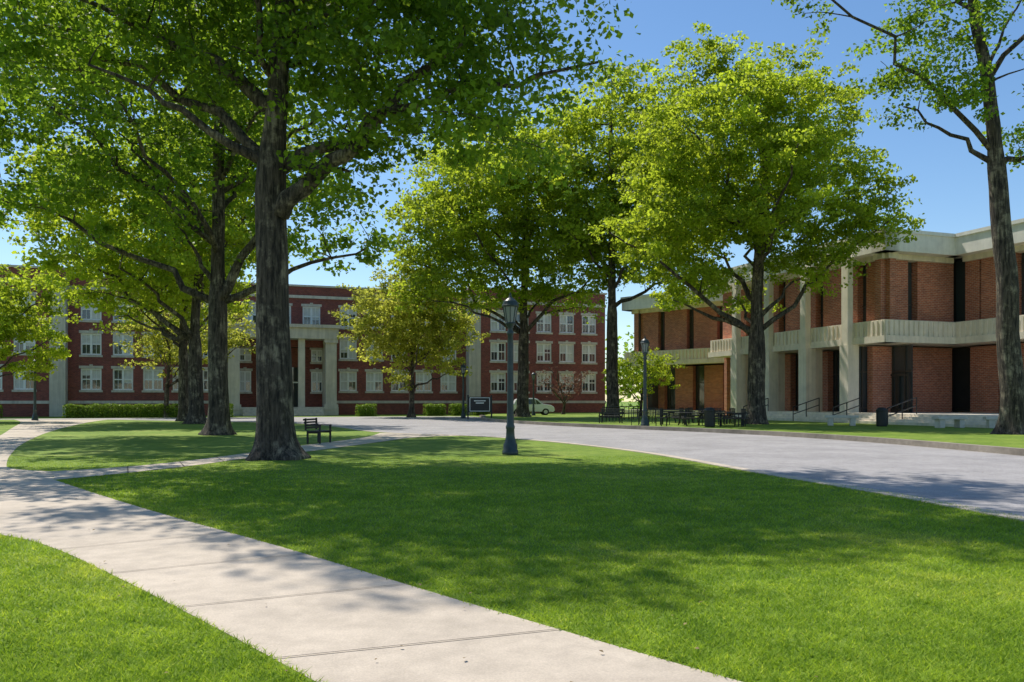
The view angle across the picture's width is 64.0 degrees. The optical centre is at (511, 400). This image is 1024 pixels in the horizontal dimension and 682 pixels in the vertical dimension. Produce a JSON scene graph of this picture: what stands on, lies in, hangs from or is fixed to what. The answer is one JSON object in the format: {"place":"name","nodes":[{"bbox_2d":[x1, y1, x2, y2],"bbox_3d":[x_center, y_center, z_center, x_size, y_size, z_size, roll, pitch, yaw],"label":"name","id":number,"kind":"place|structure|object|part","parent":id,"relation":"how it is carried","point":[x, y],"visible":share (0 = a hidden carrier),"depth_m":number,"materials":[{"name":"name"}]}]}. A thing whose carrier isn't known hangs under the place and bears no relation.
{"place":"outdoors","nodes":[
{"label":"outdoors","id":0,"kind":"place"},
{"bbox_2d":[0,419,741,681],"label":"concrete path","id":1,"kind":"structure","parent":0,"point":[46,507],"depth_m":6.51,"materials":[{"name":"beige concrete"}]},
{"bbox_2d":[31,359,38,419],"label":"street lamp","id":2,"kind":"object","parent":1,"relation":"on","point":[34,416],"visible":0.53,"depth_m":66.70,"materials":[{"name":"metal"}]},
{"bbox_2d":[0,402,1023,681],"bbox_3d":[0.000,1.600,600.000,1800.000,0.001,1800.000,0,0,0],"label":"lawn ground","id":3,"kind":"structure","parent":0,"point":[102,440],"depth_m":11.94,"materials":[{"name":"green plant"}]},
{"bbox_2d":[0,263,83,381],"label":"maple tree","id":4,"kind":"object","parent":3,"relation":"on","point":[12,318],"visible":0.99,"depth_m":62.59,"materials":[{"name":"green plant"}]},
{"bbox_2d":[62,403,177,417],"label":"hedge","id":5,"kind":"object","parent":3,"relation":"on","point":[126,410],"visible":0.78,"depth_m":76.55,"materials":[{"name":"green plant"}]},
{"bbox_2d":[1,61,336,423],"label":"oak tree","id":6,"kind":"object","parent":3,"relation":"on","point":[99,264],"visible":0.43,"depth_m":55.13,"materials":[{"name":"green plant"}]},
{"bbox_2d":[53,182,293,420],"bbox_3d":[-26.026,-8.061,63.775,18.379,19.688,13.886,0,0,18],"label":"oak tree","id":7,"kind":"object","parent":3,"relation":"on","point":[183,394],"visible":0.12,"depth_m":63.65,"materials":[{"name":"green plant"}]},
{"bbox_2d":[109,301,255,417],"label":"dogwood tree","id":8,"kind":"object","parent":3,"relation":"on","point":[153,340],"visible":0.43,"depth_m":77.63,"materials":[{"name":"green plant"}]},
{"bbox_2d":[0,0,405,435],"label":"oak tree","id":9,"kind":"object","parent":3,"relation":"on","point":[218,298],"visible":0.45,"depth_m":37.98,"materials":[{"name":"green plant"}]},
{"bbox_2d":[229,403,233,416],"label":"hedge","id":10,"kind":"object","parent":3,"relation":"on","point":[231,407],"visible":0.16,"depth_m":79.68,"materials":[{"name":"green plant"}]},
{"bbox_2d":[0,264,606,416],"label":"brick dormitory hall","id":11,"kind":"structure","parent":3,"relation":"on","point":[331,375],"depth_m":92.91,"materials":[{"name":"brick"}]},
{"bbox_2d":[0,307,593,406],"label":"window glass","id":12,"kind":"structure","parent":11,"relation":"in","point":[117,349],"depth_m":93.35,"materials":[{"name":"grey glass"}]},
{"bbox_2d":[0,295,595,391],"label":"window frames","id":13,"kind":"structure","parent":11,"relation":"in","point":[91,344],"depth_m":93.62,"materials":[{"name":"white paint"}]},
{"bbox_2d":[303,418,331,443],"bbox_3d":[-7.306,1.125,30.846,0.670,0.950,1.200,0,0,10],"label":"park bench","id":14,"kind":"object","parent":3,"relation":"on","point":[319,431],"visible":0.99,"depth_m":30.69,"materials":[{"name":"black metal"}]},
{"bbox_2d":[0,0,647,460],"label":"oak tree","id":15,"kind":"object","parent":3,"relation":"on","point":[276,50],"visible":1,"depth_m":22.18,"materials":[{"name":"green plant"}]},
{"bbox_2d":[355,403,376,415],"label":"hedge","id":16,"kind":"object","parent":3,"relation":"on","point":[366,409],"visible":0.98,"depth_m":84.14,"materials":[{"name":"green plant"}]},
{"bbox_2d":[328,259,498,416],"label":"dogwood tree","id":17,"kind":"object","parent":3,"relation":"on","point":[395,331],"visible":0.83,"depth_m":77.78,"materials":[{"name":"green plant"}]},
{"bbox_2d":[422,403,446,415],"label":"hedge","id":18,"kind":"object","parent":3,"relation":"on","point":[437,410],"visible":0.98,"depth_m":86.71,"materials":[{"name":"green plant"}]},
{"bbox_2d":[448,403,466,415],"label":"hedge","id":19,"kind":"object","parent":3,"relation":"on","point":[455,410],"visible":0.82,"depth_m":87.47,"materials":[{"name":"green plant"}]},
{"bbox_2d":[460,363,465,417],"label":"street lamp","id":20,"kind":"object","parent":3,"relation":"on","point":[463,369],"visible":0.98,"depth_m":73.90,"materials":[{"name":"metal"}]},
{"bbox_2d":[467,395,491,418],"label":"notice sign","id":21,"kind":"object","parent":3,"relation":"on","point":[479,404],"visible":0.98,"depth_m":70.11,"materials":[{"name":"black metal"}]},
{"bbox_2d":[469,412,489,415],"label":"hedge","id":22,"kind":"object","parent":3,"relation":"on","point":[478,413],"visible":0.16,"depth_m":88.35,"materials":[{"name":"green plant"}]},
{"bbox_2d":[376,112,640,416],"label":"oak tree","id":23,"kind":"object","parent":3,"relation":"on","point":[479,194],"visible":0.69,"depth_m":71.37,"materials":[{"name":"green plant"}]},
{"bbox_2d":[502,292,518,454],"bbox_3d":[-0.050,-0.790,24.400,0.520,4.880,0.520,0,0,0],"label":"street lamp","id":24,"kind":"object","parent":3,"relation":"on","point":[510,305],"visible":0.98,"depth_m":24.31,"materials":[{"name":"metal"}]},
{"bbox_2d":[108,419,1023,520],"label":"road edging","id":25,"kind":"object","parent":3,"relation":"on","point":[979,510],"visible":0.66,"depth_m":16.86,"materials":[{"name":"concrete"}]},
{"bbox_2d":[500,57,728,417],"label":"oak tree","id":26,"kind":"object","parent":3,"relation":"on","point":[614,148],"visible":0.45,"depth_m":67.90,"materials":[{"name":"green plant"}]},
{"bbox_2d":[605,325,641,409],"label":"distant trees","id":27,"kind":"object","parent":3,"relation":"on","point":[630,385],"visible":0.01,"depth_m":142.32,"materials":[{"name":"green plant"}]},
{"bbox_2d":[621,410,723,414],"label":"base","id":28,"kind":"object","parent":3,"relation":"on","point":[626,411],"visible":0.07,"depth_m":84.66,"materials":[{"name":"concrete"}]},
{"bbox_2d":[634,306,723,409],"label":"brick bays","id":29,"kind":"object","parent":28,"relation":"on","point":[677,329],"visible":0.42,"depth_m":84.55,"materials":[{"name":"brown brick"}]},
{"bbox_2d":[623,302,723,366],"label":"concrete frame","id":30,"kind":"object","parent":29,"relation":"on","point":[693,356],"visible":0.41,"depth_m":82.67,"materials":[{"name":"beige concrete"}]},
{"bbox_2d":[620,289,722,311],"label":"roof fascia","id":31,"kind":"structure","parent":30,"relation":"on","point":[644,302],"depth_m":86.15,"materials":[{"name":"concrete"}]},
{"bbox_2d":[667,363,723,366],"bbox_3d":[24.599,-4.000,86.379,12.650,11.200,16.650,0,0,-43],"label":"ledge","id":32,"kind":"object","parent":30,"relation":"attached to","point":[700,364],"visible":0.04,"depth_m":85.91,"materials":[{"name":"beige concrete"}]},
{"bbox_2d":[639,306,722,409],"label":"window glass","id":33,"kind":"object","parent":28,"relation":"on","point":[652,400],"visible":0.21,"depth_m":86.47,"materials":[{"name":"black glass"}]},
{"bbox_2d":[647,309,722,409],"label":"window mullions","id":34,"kind":"object","parent":33,"relation":"attached to","point":[663,339],"depth_m":86.14,"materials":[{"name":"black metal"}]},
{"bbox_2d":[583,21,925,423],"bbox_3d":[14.402,-11.137,50.741,17.820,25.851,17.639,0,0,-39],"label":"oak tree","id":35,"kind":"object","parent":3,"relation":"on","point":[783,148],"visible":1,"depth_m":48.98,"materials":[{"name":"green plant"}]},
{"bbox_2d":[771,0,1023,434],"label":"oak tree","id":36,"kind":"object","parent":3,"relation":"on","point":[1010,420],"visible":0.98,"depth_m":35.40,"materials":[{"name":"green plant"}]},
{"bbox_2d":[0,0,1023,401],"label":"sky","id":37,"kind":"structure","parent":0,"point":[952,189],"materials":[{"name":"blue"}]},
{"bbox_2d":[39,416,1023,515],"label":"road","id":38,"kind":"structure","parent":0,"point":[990,481],"depth_m":24.20,"materials":[{"name":"grey asphalt"}]},
{"bbox_2d":[479,415,1023,455],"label":"kerb","id":39,"kind":"structure","parent":38,"relation":"on","point":[979,448],"depth_m":34.39,"materials":[{"name":"concrete"}]},
{"bbox_2d":[486,411,1023,447],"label":"raised lawn","id":40,"kind":"structure","parent":0,"point":[975,436],"depth_m":42.78,"materials":[{"name":"green plant"}]},
{"bbox_2d":[531,371,535,415],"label":"street lamp","id":41,"kind":"object","parent":40,"relation":"on","point":[533,374],"visible":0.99,"depth_m":79.91,"materials":[{"name":"metal"}]},
{"bbox_2d":[514,398,554,414],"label":"parked car","id":42,"kind":"object","parent":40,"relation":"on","point":[542,408],"visible":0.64,"depth_m":82.20,"materials":[{"name":"white paint"}]},
{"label":"windows","id":43,"kind":"part","parent":42,"relation":"part of","materials":[{"name":"black glass"}]},
{"bbox_2d":[530,362,593,413],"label":"crabapple tree","id":44,"kind":"object","parent":40,"relation":"on","point":[556,393],"visible":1,"depth_m":87.86,"materials":[{"name":"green plant"}]},
{"bbox_2d":[602,406,619,421],"bbox_3d":[7.082,0.933,58.450,0.061,1.034,5.278,0,0,20],"label":"metal fence","id":45,"kind":"object","parent":40,"relation":"on","point":[610,414],"visible":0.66,"depth_m":57.93,"materials":[{"name":"black metal"}]},
{"bbox_2d":[599,408,623,422],"bbox_3d":[6.458,0.975,53.447,1.600,0.950,0.670,0,0,25],"label":"park bench","id":46,"kind":"object","parent":40,"relation":"on","point":[619,413],"visible":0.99,"depth_m":53.58,"materials":[{"name":"black metal"}]},
{"bbox_2d":[619,406,641,419],"bbox_3d":[9.225,0.933,63.450,0.061,1.034,5.548,0,0,27],"label":"metal fence","id":47,"kind":"object","parent":40,"relation":"on","point":[628,413],"visible":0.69,"depth_m":63.10,"materials":[{"name":"black metal"}]},
{"bbox_2d":[631,408,638,424],"bbox_3d":[7.300,0.950,48.597,0.500,1.000,0.505,0,0,8],"label":"patio chair","id":48,"kind":"object","parent":40,"relation":"on","point":[633,415],"visible":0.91,"depth_m":48.37,"materials":[{"name":"black metal"}]},
{"bbox_2d":[601,347,687,415],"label":"maple tree","id":49,"kind":"object","parent":40,"relation":"on","point":[634,378],"visible":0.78,"depth_m":73.51,"materials":[{"name":"green plant"}]},
{"bbox_2d":[640,336,649,425],"bbox_3d":[7.500,-1.089,46.200,0.553,5.185,0.552,0,0,0],"label":"street lamp","id":50,"kind":"object","parent":40,"relation":"on","point":[644,342],"visible":0.98,"depth_m":46.11,"materials":[{"name":"metal"}]},
{"bbox_2d":[655,409,666,425],"bbox_3d":[8.598,0.950,47.199,0.505,1.000,0.500,0,0,-36],"label":"patio chair","id":51,"kind":"object","parent":40,"relation":"on","point":[661,417],"visible":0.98,"depth_m":47.04,"materials":[{"name":"black metal"}]},
{"bbox_2d":[659,408,669,424],"bbox_3d":[9.198,0.950,49.301,0.505,1.000,0.500,0,0,33],"label":"patio chair","id":52,"kind":"object","parent":40,"relation":"on","point":[664,417],"visible":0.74,"depth_m":49.34,"materials":[{"name":"black metal"}]},
{"bbox_2d":[663,409,687,424],"bbox_3d":[9.759,0.975,49.522,1.600,0.950,0.670,0,0,20],"label":"park bench","id":53,"kind":"object","parent":40,"relation":"on","point":[676,413],"visible":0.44,"depth_m":49.71,"materials":[{"name":"black metal"}]},
{"bbox_2d":[665,411,694,422],"bbox_3d":[11.106,1.073,54.286,1.900,0.787,1.710,0,0,-17],"label":"picnic table","id":54,"kind":"object","parent":40,"relation":"on","point":[677,416],"visible":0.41,"depth_m":54.06,"materials":[{"name":"black metal"}]},
{"bbox_2d":[678,408,689,423],"bbox_3d":[10.602,0.950,50.498,0.505,1.000,0.500,0,0,41],"label":"patio chair","id":55,"kind":"object","parent":40,"relation":"on","point":[687,415],"visible":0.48,"depth_m":50.42,"materials":[{"name":"black metal"}]},
{"bbox_2d":[672,412,703,425],"bbox_3d":[10.530,1.073,47.794,1.900,0.787,1.710,0,0,-11],"label":"picnic table","id":56,"kind":"object","parent":40,"relation":"on","point":[685,418],"visible":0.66,"depth_m":47.46,"materials":[{"name":"black metal"}]},
{"bbox_2d":[689,408,698,422],"bbox_3d":[11.998,0.950,54.199,0.505,1.000,0.500,0,0,-25],"label":"patio chair","id":57,"kind":"object","parent":40,"relation":"on","point":[691,410],"visible":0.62,"depth_m":53.98,"materials":[{"name":"black metal"}]},
{"bbox_2d":[698,408,704,424],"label":"patio chair","id":58,"kind":"object","parent":40,"relation":"on","point":[702,414],"visible":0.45,"depth_m":48.49,"materials":[{"name":"black metal"}]},
{"bbox_2d":[704,407,714,426],"bbox_3d":[11.000,0.910,45.600,0.640,1.080,0.624,0,0,0],"label":"litter bin","id":59,"kind":"object","parent":40,"relation":"on","point":[709,416],"visible":1,"depth_m":45.36,"materials":[{"name":"black metal"}]},
{"bbox_2d":[701,411,736,423],"bbox_3d":[13.136,1.073,52.049,1.900,0.787,1.710,0,0,29],"label":"picnic table","id":60,"kind":"object","parent":40,"relation":"on","point":[726,417],"visible":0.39,"depth_m":51.74,"materials":[{"name":"black metal"}]},
{"bbox_2d":[714,408,725,424],"bbox_3d":[12.499,0.950,49.302,0.500,1.000,0.505,0,0,-17],"label":"patio chair","id":61,"kind":"object","parent":40,"relation":"on","point":[717,415],"visible":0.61,"depth_m":49.48,"materials":[{"name":"black metal"}]},
{"bbox_2d":[723,408,733,423],"bbox_3d":[13.602,0.950,51.501,0.505,1.000,0.500,0,0,-16],"label":"patio chair","id":62,"kind":"object","parent":40,"relation":"on","point":[731,410],"visible":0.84,"depth_m":51.44,"materials":[{"name":"black metal"}]},
{"bbox_2d":[715,413,748,426],"bbox_3d":[12.509,1.073,46.624,1.900,0.787,1.710,0,0,17],"label":"picnic table","id":63,"kind":"object","parent":40,"relation":"on","point":[720,421],"visible":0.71,"depth_m":46.05,"materials":[{"name":"black metal"}]},
{"bbox_2d":[724,358,746,414],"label":"side walls","id":64,"kind":"structure","parent":40,"relation":"on","point":[727,383],"depth_m":73.06,"materials":[{"name":"orange brick"}]},
{"bbox_2d":[734,409,745,426],"bbox_3d":[12.802,0.950,45.998,0.500,1.000,0.505,0,0,-43],"label":"patio chair","id":65,"kind":"object","parent":40,"relation":"on","point":[743,413],"visible":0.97,"depth_m":45.89,"materials":[{"name":"black metal"}]},
{"bbox_2d":[793,398,819,420],"bbox_3d":[20.905,0.609,58.204,2.324,1.683,0.061,0,0,-20],"label":"handrail","id":66,"kind":"object","parent":40,"relation":"on","point":[806,409],"visible":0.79,"depth_m":58.17,"materials":[{"name":"black metal"}]},
{"bbox_2d":[825,415,858,425],"bbox_3d":[19.141,1.150,47.597,1.800,0.600,0.550,0,0,17],"label":"stone bench","id":67,"kind":"object","parent":40,"relation":"on","point":[852,420],"visible":1,"depth_m":47.36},
{"bbox_2d":[832,397,860,422],"bbox_3d":[22.245,0.609,54.436,2.324,1.683,0.061,0,0,-20],"label":"handrail","id":68,"kind":"object","parent":40,"relation":"on","point":[846,407],"visible":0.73,"depth_m":54.42,"materials":[{"name":"black metal"}]},
{"bbox_2d":[735,411,998,427],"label":"terrace steps","id":69,"kind":"structure","parent":40,"relation":"on","point":[974,420],"depth_m":51.98,"materials":[{"name":"concrete"}]},
{"bbox_2d":[708,245,1023,412],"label":"concrete frame","id":70,"kind":"object","parent":69,"relation":"on","point":[848,337],"visible":0.92,"depth_m":58.65,"materials":[{"name":"beige concrete"}]},
{"bbox_2d":[723,218,1023,287],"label":"roof fascia","id":71,"kind":"structure","parent":70,"relation":"on","point":[952,245],"depth_m":54.60,"materials":[{"name":"concrete"}]},
{"bbox_2d":[724,340,1023,357],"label":"soffit","id":72,"kind":"structure","parent":70,"relation":"attached to","point":[931,346],"depth_m":58.17,"materials":[{"name":"concrete"}]},
{"bbox_2d":[952,262,969,410],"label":"window","id":73,"kind":"structure","parent":70,"relation":"attached to","point":[960,379],"depth_m":58.57,"materials":[{"name":"black glass"}]},
{"bbox_2d":[723,253,1023,412],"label":"brick bays","id":74,"kind":"object","parent":69,"relation":"on","point":[887,290],"visible":0.42,"depth_m":56.54,"materials":[{"name":"brown brick"}]},
{"bbox_2d":[784,253,1023,412],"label":"window glass","id":75,"kind":"object","parent":69,"relation":"on","point":[960,317],"visible":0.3,"depth_m":56.66,"materials":[{"name":"black glass"}]},
{"bbox_2d":[890,373,908,412],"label":"doors","id":76,"kind":"structure","parent":75,"relation":"attached to","point":[897,409],"depth_m":56.03,"materials":[{"name":"brown metal"}]},
{"bbox_2d":[783,262,1023,411],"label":"window mullions","id":77,"kind":"object","parent":75,"relation":"attached to","point":[893,372],"depth_m":56.54,"materials":[{"name":"black metal"}]},
{"bbox_2d":[876,407,887,426],"bbox_3d":[20.900,0.910,46.300,0.640,1.080,0.624,0,0,0],"label":"litter bin","id":78,"kind":"object","parent":40,"relation":"on","point":[881,416],"visible":1,"depth_m":46.06,"materials":[{"name":"black metal"}]},
{"bbox_2d":[887,397,916,424],"bbox_3d":[23.820,0.609,50.009,2.324,1.683,0.061,0,0,-20],"label":"handrail","id":79,"kind":"object","parent":40,"relation":"on","point":[902,407],"visible":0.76,"depth_m":49.98,"materials":[{"name":"black metal"}]},
{"bbox_2d":[931,416,967,427],"bbox_3d":[23.427,1.150,43.848,1.800,0.600,0.550,0,0,-11],"label":"stone bench","id":80,"kind":"object","parent":40,"relation":"on","point":[959,421],"visible":0.99,"depth_m":43.69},
{"bbox_2d":[983,417,997,427],"bbox_3d":[25.837,1.150,43.091,1.800,0.600,0.550,0,0,11],"label":"stone bench","id":81,"kind":"object","parent":40,"relation":"on","point":[990,422],"visible":0.46,"depth_m":43.00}
]}

